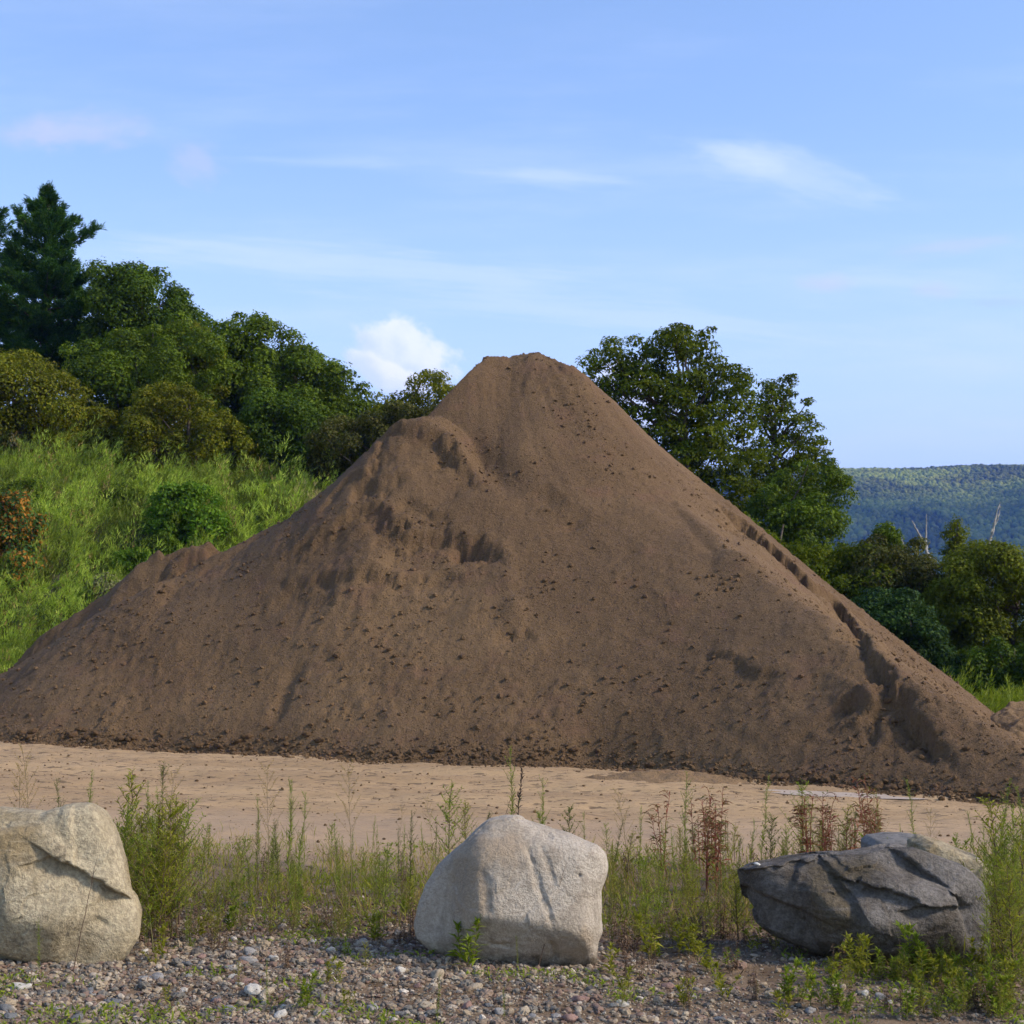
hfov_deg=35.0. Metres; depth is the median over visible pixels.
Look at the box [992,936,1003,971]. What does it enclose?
bushy weed
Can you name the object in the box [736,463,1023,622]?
forest
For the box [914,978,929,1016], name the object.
bushy weed
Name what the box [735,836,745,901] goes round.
feathery weed
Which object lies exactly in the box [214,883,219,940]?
feathery weed
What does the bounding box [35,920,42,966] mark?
feathery weed
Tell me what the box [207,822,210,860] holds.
feathery weed
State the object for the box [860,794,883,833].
red weed
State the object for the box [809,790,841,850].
red weed
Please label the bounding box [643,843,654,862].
bushy weed
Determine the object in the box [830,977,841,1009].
dead weed
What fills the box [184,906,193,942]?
feathery weed
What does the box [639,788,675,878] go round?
red weed
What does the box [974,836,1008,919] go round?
bushy weed
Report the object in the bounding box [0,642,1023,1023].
ground
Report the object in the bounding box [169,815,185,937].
feathery weed
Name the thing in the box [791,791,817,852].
red weed
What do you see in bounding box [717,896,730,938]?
dead weed
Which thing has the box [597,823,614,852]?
bushy weed
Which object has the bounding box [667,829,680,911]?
feathery weed
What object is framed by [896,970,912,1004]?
dead weed
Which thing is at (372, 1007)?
cobble
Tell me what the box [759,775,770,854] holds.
feathery weed
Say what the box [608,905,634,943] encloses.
dead weed
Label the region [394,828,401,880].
feathery weed
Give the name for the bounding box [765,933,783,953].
bushy weed
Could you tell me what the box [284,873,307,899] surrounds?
bushy weed
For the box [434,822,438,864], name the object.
feathery weed
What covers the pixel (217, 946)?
dead weed
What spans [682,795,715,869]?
red weed
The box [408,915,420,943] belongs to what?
dead weed
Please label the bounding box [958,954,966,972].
bushy weed
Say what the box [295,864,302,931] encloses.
feathery weed
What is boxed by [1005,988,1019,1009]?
bushy weed
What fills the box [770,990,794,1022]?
leafy seedling
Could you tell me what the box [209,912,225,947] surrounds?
bushy weed
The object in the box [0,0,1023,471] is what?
sky
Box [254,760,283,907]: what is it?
dry weed
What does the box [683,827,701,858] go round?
bushy weed
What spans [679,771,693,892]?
feathery weed
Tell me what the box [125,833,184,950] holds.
bushy weed
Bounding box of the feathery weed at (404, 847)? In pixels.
[401,824,406,869]
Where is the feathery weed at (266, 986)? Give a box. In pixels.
[264,960,268,1011]
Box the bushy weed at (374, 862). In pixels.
[359,857,381,895]
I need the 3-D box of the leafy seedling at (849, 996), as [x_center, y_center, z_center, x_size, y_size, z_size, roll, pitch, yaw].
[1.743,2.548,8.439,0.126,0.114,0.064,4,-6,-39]
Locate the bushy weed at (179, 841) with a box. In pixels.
[149,800,203,891]
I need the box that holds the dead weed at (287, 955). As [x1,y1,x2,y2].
[281,937,292,967]
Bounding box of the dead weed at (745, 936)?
[740,921,749,944]
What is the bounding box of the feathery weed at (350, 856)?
[346,832,355,891]
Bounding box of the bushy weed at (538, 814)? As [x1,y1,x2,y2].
[530,809,546,823]
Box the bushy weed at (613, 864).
[605,861,617,890]
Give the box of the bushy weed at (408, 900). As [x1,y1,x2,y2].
[395,877,419,915]
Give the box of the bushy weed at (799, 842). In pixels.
[788,831,809,852]
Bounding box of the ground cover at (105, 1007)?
[0,839,1023,1023]
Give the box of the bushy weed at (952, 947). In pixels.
[945,934,962,965]
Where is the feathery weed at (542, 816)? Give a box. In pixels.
[537,774,549,824]
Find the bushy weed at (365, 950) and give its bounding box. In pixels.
[359,941,375,970]
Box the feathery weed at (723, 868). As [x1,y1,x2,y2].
[719,835,728,901]
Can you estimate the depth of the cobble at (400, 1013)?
8.18 m
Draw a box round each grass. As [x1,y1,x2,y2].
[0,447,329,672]
[121,821,1023,975]
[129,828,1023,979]
[289,478,327,514]
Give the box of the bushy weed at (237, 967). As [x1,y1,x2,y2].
[229,960,245,986]
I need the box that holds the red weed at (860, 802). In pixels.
[859,798,884,832]
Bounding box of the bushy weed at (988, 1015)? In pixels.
[982,1001,992,1016]
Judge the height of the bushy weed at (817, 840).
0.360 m
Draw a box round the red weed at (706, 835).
[699,814,713,859]
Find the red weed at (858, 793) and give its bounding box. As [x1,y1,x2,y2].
[849,770,883,843]
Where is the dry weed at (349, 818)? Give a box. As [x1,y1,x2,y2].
[334,760,360,900]
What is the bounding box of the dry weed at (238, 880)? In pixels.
[231,856,244,916]
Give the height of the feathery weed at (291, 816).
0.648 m
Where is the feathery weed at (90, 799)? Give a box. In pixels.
[84,769,97,804]
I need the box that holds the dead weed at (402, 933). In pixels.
[397,924,406,941]
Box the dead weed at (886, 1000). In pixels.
[881,977,892,1010]
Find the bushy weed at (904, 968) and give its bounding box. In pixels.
[891,946,911,979]
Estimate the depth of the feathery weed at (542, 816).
12.81 m
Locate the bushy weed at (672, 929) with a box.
[662,910,680,945]
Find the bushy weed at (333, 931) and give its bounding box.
[324,922,339,946]
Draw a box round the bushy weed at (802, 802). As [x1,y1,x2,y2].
[780,780,827,853]
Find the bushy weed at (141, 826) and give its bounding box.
[125,811,158,925]
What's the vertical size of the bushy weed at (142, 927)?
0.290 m
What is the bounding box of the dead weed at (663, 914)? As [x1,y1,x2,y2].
[653,891,679,926]
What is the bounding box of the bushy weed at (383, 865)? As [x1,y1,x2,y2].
[371,859,394,909]
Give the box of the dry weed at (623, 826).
[612,788,634,889]
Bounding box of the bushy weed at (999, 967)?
[993,955,1004,983]
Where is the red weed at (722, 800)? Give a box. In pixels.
[702,784,732,864]
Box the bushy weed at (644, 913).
[632,895,657,937]
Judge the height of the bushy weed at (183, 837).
0.918 m
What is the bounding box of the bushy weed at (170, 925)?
[166,913,177,936]
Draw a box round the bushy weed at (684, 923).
[678,912,689,936]
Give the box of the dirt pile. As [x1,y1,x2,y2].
[0,352,1023,803]
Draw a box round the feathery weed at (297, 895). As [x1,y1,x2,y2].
[290,871,302,922]
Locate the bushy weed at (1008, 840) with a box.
[984,804,1023,925]
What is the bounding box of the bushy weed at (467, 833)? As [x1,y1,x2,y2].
[450,800,476,844]
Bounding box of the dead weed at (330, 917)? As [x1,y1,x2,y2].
[325,911,334,935]
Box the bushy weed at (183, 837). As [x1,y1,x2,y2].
[129,795,220,937]
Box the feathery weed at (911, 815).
[905,779,917,833]
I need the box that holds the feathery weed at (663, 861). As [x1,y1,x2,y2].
[653,821,671,916]
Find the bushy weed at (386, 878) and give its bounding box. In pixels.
[362,843,404,930]
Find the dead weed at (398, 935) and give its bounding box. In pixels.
[392,921,408,943]
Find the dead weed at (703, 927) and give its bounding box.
[689,915,709,943]
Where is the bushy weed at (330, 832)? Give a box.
[320,821,346,860]
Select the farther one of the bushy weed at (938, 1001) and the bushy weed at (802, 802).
the bushy weed at (802, 802)
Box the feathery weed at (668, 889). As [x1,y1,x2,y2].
[666,868,671,904]
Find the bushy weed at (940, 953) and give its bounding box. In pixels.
[931,936,948,969]
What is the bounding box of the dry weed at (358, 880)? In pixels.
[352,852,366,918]
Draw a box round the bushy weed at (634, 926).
[623,908,641,942]
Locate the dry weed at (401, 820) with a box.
[398,805,405,845]
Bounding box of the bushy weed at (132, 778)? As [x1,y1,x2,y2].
[115,766,163,887]
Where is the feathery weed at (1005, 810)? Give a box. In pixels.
[994,778,1011,877]
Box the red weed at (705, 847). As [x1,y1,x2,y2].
[694,795,719,889]
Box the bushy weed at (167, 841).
[130,832,200,944]
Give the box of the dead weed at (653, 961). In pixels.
[637,935,656,964]
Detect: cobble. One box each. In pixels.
[0,1004,12,1011]
[4,1012,17,1018]
[10,982,31,989]
[68,1014,83,1022]
[77,1019,91,1023]
[110,998,121,1002]
[131,999,139,1002]
[149,972,163,979]
[182,961,191,965]
[197,953,205,958]
[212,998,220,1002]
[224,964,236,970]
[224,1005,235,1010]
[229,975,239,984]
[236,1000,248,1006]
[238,956,257,964]
[239,978,257,983]
[244,947,256,952]
[244,983,261,995]
[261,987,274,994]
[274,1009,286,1017]
[315,959,323,964]
[325,960,345,968]
[326,947,335,951]
[366,1005,374,1010]
[391,1011,404,1016]
[396,966,405,972]
[413,983,421,987]
[418,1001,435,1009]
[430,969,443,978]
[461,1000,471,1009]
[469,982,482,989]
[494,1007,505,1014]
[552,1013,560,1017]
[561,1013,578,1021]
[570,995,589,1001]
[616,1000,628,1006]
[661,982,674,988]
[713,1016,725,1020]
[804,1006,815,1013]
[861,989,868,996]
[875,992,885,999]
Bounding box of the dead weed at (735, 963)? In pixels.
[722,933,741,973]
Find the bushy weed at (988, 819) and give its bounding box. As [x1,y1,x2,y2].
[958,793,1023,930]
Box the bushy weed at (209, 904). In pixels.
[197,886,226,938]
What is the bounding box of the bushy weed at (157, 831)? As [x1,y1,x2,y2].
[129,800,186,942]
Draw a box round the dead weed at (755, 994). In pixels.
[748,972,759,1000]
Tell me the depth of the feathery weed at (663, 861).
10.68 m
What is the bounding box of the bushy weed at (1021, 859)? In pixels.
[983,818,1023,953]
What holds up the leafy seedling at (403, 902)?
on the ground at (226, 776)
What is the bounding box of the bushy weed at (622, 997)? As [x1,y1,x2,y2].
[615,981,633,1007]
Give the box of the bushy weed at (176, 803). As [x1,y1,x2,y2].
[149,792,209,926]
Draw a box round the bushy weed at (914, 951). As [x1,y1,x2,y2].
[906,936,921,969]
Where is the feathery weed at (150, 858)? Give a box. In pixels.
[145,813,157,931]
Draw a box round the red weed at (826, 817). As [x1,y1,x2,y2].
[821,805,840,850]
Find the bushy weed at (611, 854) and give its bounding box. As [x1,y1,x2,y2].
[607,844,620,862]
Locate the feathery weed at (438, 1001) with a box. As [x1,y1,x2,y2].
[435,974,442,1019]
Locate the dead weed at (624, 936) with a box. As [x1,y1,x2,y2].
[616,907,632,953]
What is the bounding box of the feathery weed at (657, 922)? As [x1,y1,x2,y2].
[654,892,660,930]
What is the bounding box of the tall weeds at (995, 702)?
[928,657,1023,712]
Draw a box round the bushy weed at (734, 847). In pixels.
[723,823,740,860]
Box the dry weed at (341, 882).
[332,850,350,935]
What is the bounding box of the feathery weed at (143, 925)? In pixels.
[141,891,145,946]
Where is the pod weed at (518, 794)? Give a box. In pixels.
[515,766,524,814]
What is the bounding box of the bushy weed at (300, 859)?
[289,839,313,877]
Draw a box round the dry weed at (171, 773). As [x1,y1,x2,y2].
[152,765,183,891]
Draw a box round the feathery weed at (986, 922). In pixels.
[977,861,996,977]
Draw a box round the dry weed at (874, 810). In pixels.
[865,789,884,832]
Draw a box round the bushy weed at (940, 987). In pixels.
[932,975,946,999]
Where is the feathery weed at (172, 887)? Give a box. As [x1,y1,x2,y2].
[167,824,178,936]
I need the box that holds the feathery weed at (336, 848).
[330,821,344,904]
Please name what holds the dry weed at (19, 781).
on the ground at (226, 776)
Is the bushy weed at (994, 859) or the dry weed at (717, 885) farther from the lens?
the dry weed at (717, 885)
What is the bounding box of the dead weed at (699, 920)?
[671,896,707,945]
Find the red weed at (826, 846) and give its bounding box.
[814,824,831,850]
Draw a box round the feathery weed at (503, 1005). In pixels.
[503,987,506,1019]
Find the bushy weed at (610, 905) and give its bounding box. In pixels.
[604,893,615,916]
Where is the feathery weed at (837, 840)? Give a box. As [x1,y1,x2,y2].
[833,827,843,850]
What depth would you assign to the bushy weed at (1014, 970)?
9.02 m
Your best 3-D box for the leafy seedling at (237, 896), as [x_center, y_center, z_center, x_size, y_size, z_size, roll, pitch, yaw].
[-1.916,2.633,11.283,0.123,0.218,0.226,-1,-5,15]
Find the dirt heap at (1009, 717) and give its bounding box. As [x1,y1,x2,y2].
[990,701,1023,743]
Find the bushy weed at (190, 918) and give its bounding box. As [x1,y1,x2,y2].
[181,912,195,939]
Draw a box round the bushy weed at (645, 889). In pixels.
[623,856,665,938]
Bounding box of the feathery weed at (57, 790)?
[54,777,65,806]
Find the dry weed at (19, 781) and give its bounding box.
[7,762,30,807]
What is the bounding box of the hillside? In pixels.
[0,419,345,655]
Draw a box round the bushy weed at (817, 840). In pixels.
[808,829,827,849]
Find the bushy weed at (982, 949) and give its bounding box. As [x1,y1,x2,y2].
[975,937,985,974]
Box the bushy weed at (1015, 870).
[1000,844,1023,934]
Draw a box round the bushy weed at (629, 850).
[617,830,642,875]
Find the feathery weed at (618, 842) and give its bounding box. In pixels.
[613,819,623,866]
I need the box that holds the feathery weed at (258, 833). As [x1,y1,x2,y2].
[254,795,262,850]
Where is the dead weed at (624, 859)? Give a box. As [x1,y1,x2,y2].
[621,851,639,885]
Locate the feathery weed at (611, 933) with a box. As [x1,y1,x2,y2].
[606,903,616,942]
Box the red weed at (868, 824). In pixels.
[858,806,882,838]
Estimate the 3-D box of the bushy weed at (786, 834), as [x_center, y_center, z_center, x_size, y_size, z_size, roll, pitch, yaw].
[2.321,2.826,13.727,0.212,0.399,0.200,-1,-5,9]
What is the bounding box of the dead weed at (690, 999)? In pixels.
[684,980,693,1011]
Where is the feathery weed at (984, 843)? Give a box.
[978,826,998,922]
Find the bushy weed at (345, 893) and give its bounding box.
[332,889,354,930]
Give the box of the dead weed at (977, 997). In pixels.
[967,978,981,1011]
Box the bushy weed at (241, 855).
[218,832,261,903]
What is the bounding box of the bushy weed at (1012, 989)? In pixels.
[1005,970,1023,1008]
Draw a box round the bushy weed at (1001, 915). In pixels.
[976,877,1023,969]
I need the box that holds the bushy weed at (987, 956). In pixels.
[983,947,997,967]
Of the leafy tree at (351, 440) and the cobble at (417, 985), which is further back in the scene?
the leafy tree at (351, 440)
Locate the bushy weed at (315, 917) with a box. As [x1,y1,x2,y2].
[311,912,323,943]
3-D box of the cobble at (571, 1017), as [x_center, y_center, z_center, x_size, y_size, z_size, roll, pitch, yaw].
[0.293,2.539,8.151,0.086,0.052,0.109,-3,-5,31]
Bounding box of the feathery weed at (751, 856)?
[745,818,758,900]
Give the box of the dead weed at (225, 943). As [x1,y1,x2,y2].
[221,932,229,951]
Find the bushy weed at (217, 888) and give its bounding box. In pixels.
[212,876,222,899]
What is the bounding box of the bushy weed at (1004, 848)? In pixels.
[985,835,1023,941]
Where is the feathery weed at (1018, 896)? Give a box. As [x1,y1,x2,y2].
[1011,859,1023,946]
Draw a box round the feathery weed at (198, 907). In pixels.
[193,890,201,926]
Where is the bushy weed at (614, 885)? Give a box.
[602,874,624,913]
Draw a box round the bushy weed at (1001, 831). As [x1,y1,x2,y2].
[983,807,1022,860]
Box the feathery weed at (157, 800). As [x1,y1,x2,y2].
[152,786,165,926]
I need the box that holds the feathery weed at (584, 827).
[581,812,589,839]
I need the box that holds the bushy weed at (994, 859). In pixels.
[982,852,1009,953]
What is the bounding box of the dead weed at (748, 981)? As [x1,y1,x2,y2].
[747,965,757,986]
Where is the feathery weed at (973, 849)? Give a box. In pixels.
[965,811,976,852]
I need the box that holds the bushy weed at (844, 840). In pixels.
[833,823,859,850]
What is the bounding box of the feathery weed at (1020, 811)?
[1013,784,1023,875]
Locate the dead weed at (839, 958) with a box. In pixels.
[828,938,848,978]
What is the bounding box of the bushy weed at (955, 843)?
[950,832,963,849]
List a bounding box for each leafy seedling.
[140,946,158,962]
[152,921,172,957]
[161,984,171,1000]
[187,937,195,946]
[193,915,210,934]
[223,905,237,931]
[227,874,246,904]
[291,879,303,900]
[295,969,321,1008]
[321,955,344,985]
[339,988,357,1007]
[341,936,351,955]
[361,911,386,940]
[399,890,412,914]
[444,917,484,966]
[603,942,619,973]
[609,966,634,990]
[633,909,662,959]
[649,937,661,956]
[654,922,665,941]
[668,915,699,956]
[675,976,698,1006]
[677,931,693,953]
[684,923,716,960]
[696,940,715,972]
[700,959,726,995]
[717,972,740,1000]
[721,946,739,964]
[741,926,764,950]
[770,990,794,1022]
[777,957,803,1006]
[777,986,792,1006]
[795,981,807,1000]
[798,961,818,993]
[800,963,842,1005]
[820,951,848,983]
[823,977,846,1008]
[833,935,877,979]
[838,990,856,1010]
[842,996,855,1012]
[844,931,869,974]
[870,947,899,980]
[891,920,933,972]
[892,943,911,979]
[892,948,929,985]
[896,980,919,1020]
[910,970,925,987]
[911,970,929,1013]
[923,992,942,1018]
[925,953,941,976]
[928,952,955,987]
[941,994,964,1015]
[942,951,959,971]
[942,954,960,977]
[943,976,979,1007]
[944,967,959,995]
[944,989,956,1009]
[951,837,969,850]
[955,976,972,996]
[957,966,984,1000]
[964,932,986,972]
[964,952,1000,978]
[967,971,992,1008]
[977,973,1012,1009]
[981,965,999,988]
[988,978,997,1011]
[990,994,1017,1021]
[991,987,1012,1014]
[994,974,1019,1008]
[996,943,1023,971]
[998,953,1019,980]
[998,956,1021,989]
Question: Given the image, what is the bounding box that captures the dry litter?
[0,836,1023,1023]
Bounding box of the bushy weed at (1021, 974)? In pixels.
[1016,960,1023,990]
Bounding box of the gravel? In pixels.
[0,877,1023,1023]
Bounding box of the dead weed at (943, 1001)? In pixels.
[937,975,955,1006]
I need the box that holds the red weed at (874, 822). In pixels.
[868,811,885,833]
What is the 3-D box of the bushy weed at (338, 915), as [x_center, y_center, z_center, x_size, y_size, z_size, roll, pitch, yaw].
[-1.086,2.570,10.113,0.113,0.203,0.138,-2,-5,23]
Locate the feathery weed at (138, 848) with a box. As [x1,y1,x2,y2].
[133,811,147,899]
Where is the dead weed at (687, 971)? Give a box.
[683,957,695,986]
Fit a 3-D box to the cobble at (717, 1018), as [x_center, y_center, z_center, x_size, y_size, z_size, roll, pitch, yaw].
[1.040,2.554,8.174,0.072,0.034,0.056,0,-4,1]
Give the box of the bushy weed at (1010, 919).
[972,860,1023,983]
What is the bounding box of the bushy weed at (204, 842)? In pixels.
[186,822,222,892]
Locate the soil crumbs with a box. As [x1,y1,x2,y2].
[0,352,1023,847]
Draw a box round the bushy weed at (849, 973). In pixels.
[839,956,860,993]
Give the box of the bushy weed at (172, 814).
[130,794,203,940]
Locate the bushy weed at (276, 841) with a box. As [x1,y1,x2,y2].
[265,826,284,858]
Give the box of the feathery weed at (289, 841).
[280,776,301,905]
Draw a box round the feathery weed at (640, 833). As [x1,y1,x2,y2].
[637,805,644,869]
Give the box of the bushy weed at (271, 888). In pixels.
[260,857,282,898]
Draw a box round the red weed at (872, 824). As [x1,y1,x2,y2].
[866,815,880,833]
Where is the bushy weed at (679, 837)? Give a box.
[673,824,684,857]
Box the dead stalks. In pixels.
[0,428,332,670]
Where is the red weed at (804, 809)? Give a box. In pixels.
[788,791,817,852]
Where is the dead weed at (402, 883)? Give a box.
[398,873,406,892]
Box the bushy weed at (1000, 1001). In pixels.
[987,983,1006,1017]
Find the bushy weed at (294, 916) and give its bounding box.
[283,900,305,937]
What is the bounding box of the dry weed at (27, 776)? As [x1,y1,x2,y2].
[12,743,43,807]
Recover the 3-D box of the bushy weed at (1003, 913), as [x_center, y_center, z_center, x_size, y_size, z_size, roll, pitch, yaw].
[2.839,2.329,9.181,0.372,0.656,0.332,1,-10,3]
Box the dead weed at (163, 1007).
[157,994,173,1015]
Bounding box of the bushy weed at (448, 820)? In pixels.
[423,780,477,863]
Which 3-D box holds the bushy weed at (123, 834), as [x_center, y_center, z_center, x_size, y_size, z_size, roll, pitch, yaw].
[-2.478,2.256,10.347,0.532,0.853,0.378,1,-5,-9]
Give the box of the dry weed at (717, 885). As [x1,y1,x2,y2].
[710,864,724,929]
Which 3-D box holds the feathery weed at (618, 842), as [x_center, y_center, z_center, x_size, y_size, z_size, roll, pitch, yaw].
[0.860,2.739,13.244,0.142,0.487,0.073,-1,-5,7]
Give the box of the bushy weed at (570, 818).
[558,804,582,835]
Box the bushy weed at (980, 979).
[976,973,986,999]
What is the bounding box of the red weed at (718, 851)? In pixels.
[705,814,731,895]
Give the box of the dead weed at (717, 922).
[713,903,733,938]
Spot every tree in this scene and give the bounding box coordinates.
[0,180,105,395]
[0,206,21,369]
[0,347,133,468]
[57,310,237,458]
[72,256,215,381]
[112,379,262,481]
[163,317,235,405]
[205,309,383,463]
[222,386,335,479]
[302,398,435,484]
[368,368,454,440]
[575,322,769,512]
[725,499,901,599]
[742,455,859,551]
[745,373,835,539]
[844,533,948,623]
[850,586,975,686]
[870,520,906,549]
[912,514,930,557]
[919,538,1023,666]
[936,513,970,571]
[989,502,1000,587]
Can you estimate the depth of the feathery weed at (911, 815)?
13.81 m
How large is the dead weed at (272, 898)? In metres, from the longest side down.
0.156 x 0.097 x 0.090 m
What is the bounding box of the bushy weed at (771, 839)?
[748,813,789,859]
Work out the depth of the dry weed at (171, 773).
10.27 m
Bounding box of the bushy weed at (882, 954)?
[873,950,889,981]
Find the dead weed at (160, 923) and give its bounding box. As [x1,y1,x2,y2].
[148,893,169,937]
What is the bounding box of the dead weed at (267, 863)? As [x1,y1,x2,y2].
[259,842,275,882]
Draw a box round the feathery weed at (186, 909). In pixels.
[183,880,189,935]
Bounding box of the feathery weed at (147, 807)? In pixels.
[143,781,152,916]
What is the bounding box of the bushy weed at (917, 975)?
[910,963,924,991]
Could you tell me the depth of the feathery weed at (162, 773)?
10.92 m
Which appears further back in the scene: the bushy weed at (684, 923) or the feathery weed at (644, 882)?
the feathery weed at (644, 882)
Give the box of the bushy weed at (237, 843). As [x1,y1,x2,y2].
[232,835,247,865]
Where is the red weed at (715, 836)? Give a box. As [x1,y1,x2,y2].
[702,798,726,886]
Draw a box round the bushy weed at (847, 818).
[832,804,860,849]
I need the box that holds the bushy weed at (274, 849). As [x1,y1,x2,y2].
[260,838,282,883]
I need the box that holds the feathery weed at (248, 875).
[245,854,255,916]
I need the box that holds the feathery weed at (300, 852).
[294,792,310,880]
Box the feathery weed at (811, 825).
[808,802,814,849]
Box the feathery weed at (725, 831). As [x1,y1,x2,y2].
[724,815,728,857]
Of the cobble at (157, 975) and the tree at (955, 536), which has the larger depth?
the tree at (955, 536)
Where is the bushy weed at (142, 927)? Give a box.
[138,903,155,940]
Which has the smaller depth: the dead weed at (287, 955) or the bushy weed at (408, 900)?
the dead weed at (287, 955)
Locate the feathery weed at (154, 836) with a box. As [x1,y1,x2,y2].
[145,812,163,942]
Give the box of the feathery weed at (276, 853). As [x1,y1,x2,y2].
[272,819,281,903]
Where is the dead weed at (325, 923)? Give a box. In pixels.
[316,907,328,928]
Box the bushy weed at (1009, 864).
[985,831,1022,935]
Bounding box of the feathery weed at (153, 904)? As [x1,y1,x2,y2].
[145,846,164,946]
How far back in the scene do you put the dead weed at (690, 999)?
8.40 m
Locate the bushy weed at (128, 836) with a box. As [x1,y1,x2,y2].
[119,821,149,891]
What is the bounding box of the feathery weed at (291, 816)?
[286,787,296,849]
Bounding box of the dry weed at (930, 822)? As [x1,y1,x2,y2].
[921,808,938,837]
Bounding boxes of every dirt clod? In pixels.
[15,730,25,735]
[24,734,31,739]
[26,728,38,733]
[66,731,77,737]
[83,733,91,739]
[91,730,98,735]
[115,736,124,741]
[126,734,138,739]
[194,742,203,748]
[214,742,222,748]
[234,737,243,743]
[240,733,253,739]
[302,731,310,736]
[315,737,323,742]
[412,748,421,751]
[434,745,443,751]
[518,755,527,759]
[527,752,537,757]
[569,746,578,751]
[644,761,655,767]
[707,767,714,772]
[752,773,764,778]
[763,774,775,780]
[773,772,789,780]
[800,778,806,783]
[809,775,817,781]
[819,776,830,783]
[860,773,869,779]
[871,784,881,789]
[872,780,883,786]
[882,783,897,790]
[883,696,891,702]
[962,746,970,750]
[976,787,986,795]
[983,791,996,796]
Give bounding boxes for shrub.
[0,477,49,512]
[0,488,52,591]
[84,572,120,601]
[96,477,145,510]
[109,546,151,575]
[139,530,182,555]
[141,479,234,549]
[276,459,332,485]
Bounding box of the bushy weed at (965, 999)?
[952,983,973,1018]
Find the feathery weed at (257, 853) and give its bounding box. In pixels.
[251,816,264,897]
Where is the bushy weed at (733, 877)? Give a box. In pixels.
[716,864,752,941]
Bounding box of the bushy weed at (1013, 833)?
[999,804,1023,894]
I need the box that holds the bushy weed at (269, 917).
[261,901,283,935]
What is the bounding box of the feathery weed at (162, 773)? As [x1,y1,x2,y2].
[156,761,173,886]
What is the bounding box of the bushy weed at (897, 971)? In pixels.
[893,960,901,980]
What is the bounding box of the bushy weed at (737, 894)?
[730,877,747,917]
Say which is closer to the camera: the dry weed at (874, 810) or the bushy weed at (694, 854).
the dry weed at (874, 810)
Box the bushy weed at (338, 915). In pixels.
[330,908,347,933]
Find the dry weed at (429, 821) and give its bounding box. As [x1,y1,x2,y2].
[422,794,437,862]
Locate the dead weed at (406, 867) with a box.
[399,852,414,880]
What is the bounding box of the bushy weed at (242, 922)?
[234,903,249,931]
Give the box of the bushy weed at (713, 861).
[705,850,719,874]
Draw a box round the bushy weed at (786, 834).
[776,823,795,854]
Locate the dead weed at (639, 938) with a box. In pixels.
[630,918,647,953]
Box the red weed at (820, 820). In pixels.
[813,802,836,850]
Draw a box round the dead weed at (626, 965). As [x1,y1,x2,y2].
[620,944,636,976]
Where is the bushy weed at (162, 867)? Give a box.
[132,814,200,935]
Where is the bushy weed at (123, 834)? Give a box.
[113,800,149,887]
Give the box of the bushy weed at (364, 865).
[352,847,373,890]
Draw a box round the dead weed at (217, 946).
[205,920,223,948]
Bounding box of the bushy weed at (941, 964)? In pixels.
[932,958,945,984]
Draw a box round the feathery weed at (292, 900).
[288,854,296,917]
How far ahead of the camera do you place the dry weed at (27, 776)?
12.26 m
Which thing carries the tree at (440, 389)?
on the hillside
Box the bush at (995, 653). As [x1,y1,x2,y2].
[953,633,1023,697]
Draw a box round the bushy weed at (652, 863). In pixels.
[646,845,667,894]
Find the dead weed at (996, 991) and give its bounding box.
[981,975,999,1015]
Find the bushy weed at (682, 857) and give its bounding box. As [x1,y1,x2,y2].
[675,851,703,897]
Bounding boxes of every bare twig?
[73,856,97,971]
[539,863,566,964]
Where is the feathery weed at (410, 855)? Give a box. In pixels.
[404,810,417,888]
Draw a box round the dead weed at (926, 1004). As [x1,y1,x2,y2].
[916,992,933,1011]
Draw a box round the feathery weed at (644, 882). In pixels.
[640,854,647,917]
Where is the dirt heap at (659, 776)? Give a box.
[584,769,758,784]
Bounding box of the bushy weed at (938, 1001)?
[931,990,944,1021]
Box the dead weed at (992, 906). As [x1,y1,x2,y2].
[987,892,1006,955]
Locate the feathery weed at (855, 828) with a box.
[851,809,857,848]
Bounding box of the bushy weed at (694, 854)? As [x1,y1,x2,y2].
[690,844,698,865]
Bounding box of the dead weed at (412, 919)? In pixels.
[407,897,416,935]
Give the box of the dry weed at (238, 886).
[234,872,245,920]
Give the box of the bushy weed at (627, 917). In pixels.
[620,906,632,938]
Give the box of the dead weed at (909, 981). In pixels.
[902,957,912,983]
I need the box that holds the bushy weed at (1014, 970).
[1005,955,1019,986]
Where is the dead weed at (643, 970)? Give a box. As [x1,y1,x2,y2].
[633,951,645,979]
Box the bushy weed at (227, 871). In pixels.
[215,868,235,910]
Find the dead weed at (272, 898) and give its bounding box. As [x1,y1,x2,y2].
[267,889,277,907]
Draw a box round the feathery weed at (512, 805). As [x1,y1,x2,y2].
[503,745,524,814]
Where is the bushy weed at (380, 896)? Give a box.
[369,872,388,902]
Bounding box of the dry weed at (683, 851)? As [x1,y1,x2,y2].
[675,827,693,898]
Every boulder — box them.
[0,802,141,964]
[414,815,607,966]
[737,843,990,964]
[861,832,913,847]
[907,834,992,895]
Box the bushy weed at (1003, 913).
[983,868,1023,973]
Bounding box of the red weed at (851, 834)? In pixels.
[838,805,865,850]
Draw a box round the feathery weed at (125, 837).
[119,795,136,853]
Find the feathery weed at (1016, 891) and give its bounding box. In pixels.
[1008,850,1023,958]
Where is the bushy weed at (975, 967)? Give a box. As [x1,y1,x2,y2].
[967,961,986,992]
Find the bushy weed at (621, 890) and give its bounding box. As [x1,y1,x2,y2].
[614,872,630,919]
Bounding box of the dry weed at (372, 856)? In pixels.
[367,838,380,887]
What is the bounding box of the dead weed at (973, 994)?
[964,982,981,1007]
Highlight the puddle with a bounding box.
[768,789,923,798]

